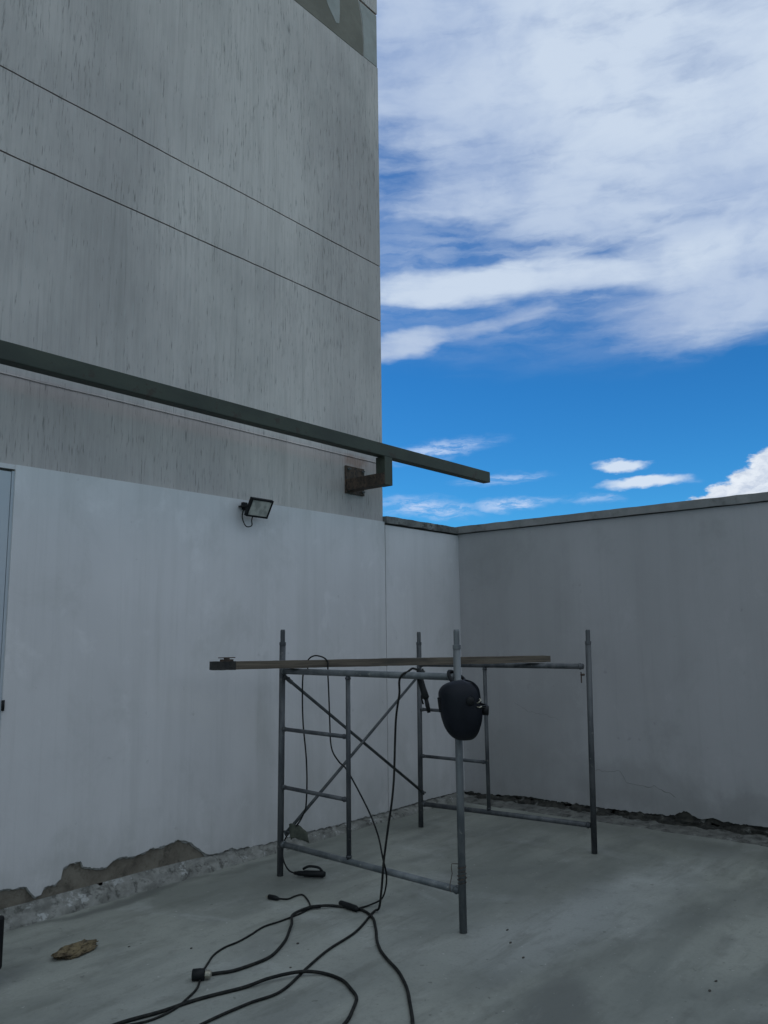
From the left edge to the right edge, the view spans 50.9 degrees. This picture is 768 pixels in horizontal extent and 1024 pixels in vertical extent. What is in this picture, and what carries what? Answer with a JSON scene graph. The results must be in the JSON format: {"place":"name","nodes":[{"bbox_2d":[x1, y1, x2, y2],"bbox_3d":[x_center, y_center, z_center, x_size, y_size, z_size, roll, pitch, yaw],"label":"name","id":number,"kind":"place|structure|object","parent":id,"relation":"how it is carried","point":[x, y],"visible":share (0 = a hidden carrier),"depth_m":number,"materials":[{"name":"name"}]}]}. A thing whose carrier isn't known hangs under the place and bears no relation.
{"place":"outdoors","nodes":[
{"label":"outdoors","id":0,"kind":"place"},
{"bbox_2d":[0,915,3,968],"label":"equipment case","id":1,"kind":"object","parent":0,"point":[1,932],"visible":1,"depth_m":3.76,"materials":[{"name":"black plastic"}]},
{"bbox_2d":[0,802,767,1023],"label":"roof deck","id":2,"kind":"structure","parent":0,"point":[628,925],"depth_m":4.31,"materials":[{"name":"concrete"}]},
{"bbox_2d":[51,939,97,959],"bbox_3d":[-1.582,2.245,4.154,0.137,0.048,0.278,-8,-11,39],"label":"crumpled rag","id":3,"kind":"object","parent":2,"relation":"on","point":[74,950],"visible":1,"depth_m":4.12,"materials":[{"name":"brown fabric"}]},
{"bbox_2d":[129,894,310,1023],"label":"power cord","id":4,"kind":"object","parent":2,"relation":"on","point":[271,897],"visible":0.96,"depth_m":4.24,"materials":[{"name":"rubber"}]},
{"bbox_2d":[112,970,357,1023],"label":"looped cable","id":5,"kind":"object","parent":2,"relation":"on","point":[215,994],"visible":1,"depth_m":3.63,"materials":[{"name":"rubber"}]},
{"bbox_2d":[191,904,414,1023],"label":"extension cable","id":6,"kind":"object","parent":2,"relation":"on","point":[201,974],"visible":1,"depth_m":3.94,"materials":[{"name":"rubber"}]},
{"bbox_2d":[383,516,468,818],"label":"parapet wall","id":7,"kind":"structure","parent":2,"relation":"on","point":[422,590],"depth_m":7.71,"materials":[{"name":"white paint"}]},
{"bbox_2d":[277,629,597,933],"bbox_3d":[0.398,1.654,5.740,1.693,1.644,1.957,-8,-11,39],"label":"scaffold","id":8,"kind":"object","parent":2,"relation":"on","point":[460,809],"visible":0.94,"depth_m":5.54,"materials":[{"name":"metal"}]},
{"bbox_2d":[289,823,308,842],"bbox_3d":[-0.573,2.157,5.426,0.170,0.112,0.036,-6,-10,30],"label":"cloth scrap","id":9,"kind":"object","parent":8,"relation":"attached to","point":[298,832],"visible":1,"depth_m":5.43,"materials":[{"name":"grey fabric"}]},
{"bbox_2d":[200,667,430,1023],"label":"electrode lead","id":10,"kind":"object","parent":8,"relation":"hanging from","point":[424,692],"visible":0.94,"depth_m":4.69,"materials":[{"name":"rubber"}]},
{"bbox_2d":[209,655,550,669],"bbox_3d":[0.074,1.087,5.859,2.658,0.068,0.112,3,-9,-24],"label":"plank","id":11,"kind":"object","parent":8,"relation":"on","point":[229,665],"visible":0.96,"depth_m":5.73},
{"bbox_2d":[218,657,234,660],"bbox_3d":[-1.046,0.979,5.368,0.100,0.026,0.089,-3,-9,16],"label":"metal disc","id":12,"kind":"object","parent":11,"relation":"on","point":[226,659],"visible":0.94,"depth_m":5.35,"materials":[{"name":"metal"}]},
{"bbox_2d":[283,655,386,911],"bbox_3d":[-0.331,1.675,5.221,0.235,1.468,1.131,5,-10,-32],"label":"earth lead","id":13,"kind":"object","parent":11,"relation":"on","point":[321,873],"visible":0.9,"depth_m":5.39,"materials":[{"name":"rubber"}]},
{"bbox_2d":[450,863,466,891],"bbox_3d":[0.403,1.991,4.412,0.102,0.143,0.053,0,-9,-8],"label":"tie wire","id":14,"kind":"object","parent":8,"relation":"attached to","point":[457,875],"visible":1,"depth_m":4.41,"materials":[{"name":"metal"}]},
{"bbox_2d":[437,670,488,740],"bbox_3d":[0.440,1.060,4.431,0.293,0.374,0.270,-8,-11,39],"label":"welding mask","id":15,"kind":"object","parent":8,"relation":"hanging from","point":[463,709],"visible":0.99,"depth_m":4.33,"materials":[{"name":"black plastic"}]},
{"bbox_2d":[452,492,767,846],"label":"boundary wall","id":16,"kind":"structure","parent":2,"relation":"on","point":[666,604],"depth_m":7.10,"materials":[{"name":"grey paint"}]},
{"bbox_2d":[376,0,767,526],"label":"sky","id":17,"kind":"structure","parent":0,"point":[573,194],"materials":[{"name":"blue"}]},
{"label":"ground","id":18,"kind":"structure","parent":0,"visible":0},
{"bbox_2d":[0,0,392,931],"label":"tower","id":19,"kind":"structure","parent":18,"relation":"on","point":[188,194],"depth_m":5.84,"materials":[{"name":"paint"}]},
{"bbox_2d":[0,470,14,720],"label":"metal door","id":20,"kind":"structure","parent":19,"relation":"attached to","point":[6,491],"depth_m":4.77,"materials":[{"name":"metal"}]},
{"bbox_2d":[0,470,10,659],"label":"door leaf","id":21,"kind":"structure","parent":20,"relation":"in","point":[5,476],"depth_m":4.78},
{"bbox_2d":[0,340,489,495],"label":"steel beam","id":22,"kind":"structure","parent":19,"relation":"attached to","point":[357,482],"depth_m":5.70,"materials":[{"name":"grey metal"}]},
{"bbox_2d":[238,497,273,526],"bbox_3d":[-0.984,0.011,6.179,0.180,0.220,0.236,-8,-11,39],"label":"floodlight","id":23,"kind":"object","parent":19,"relation":"attached to","point":[257,507],"visible":1,"depth_m":6.15,"materials":[{"name":"black plastic"}]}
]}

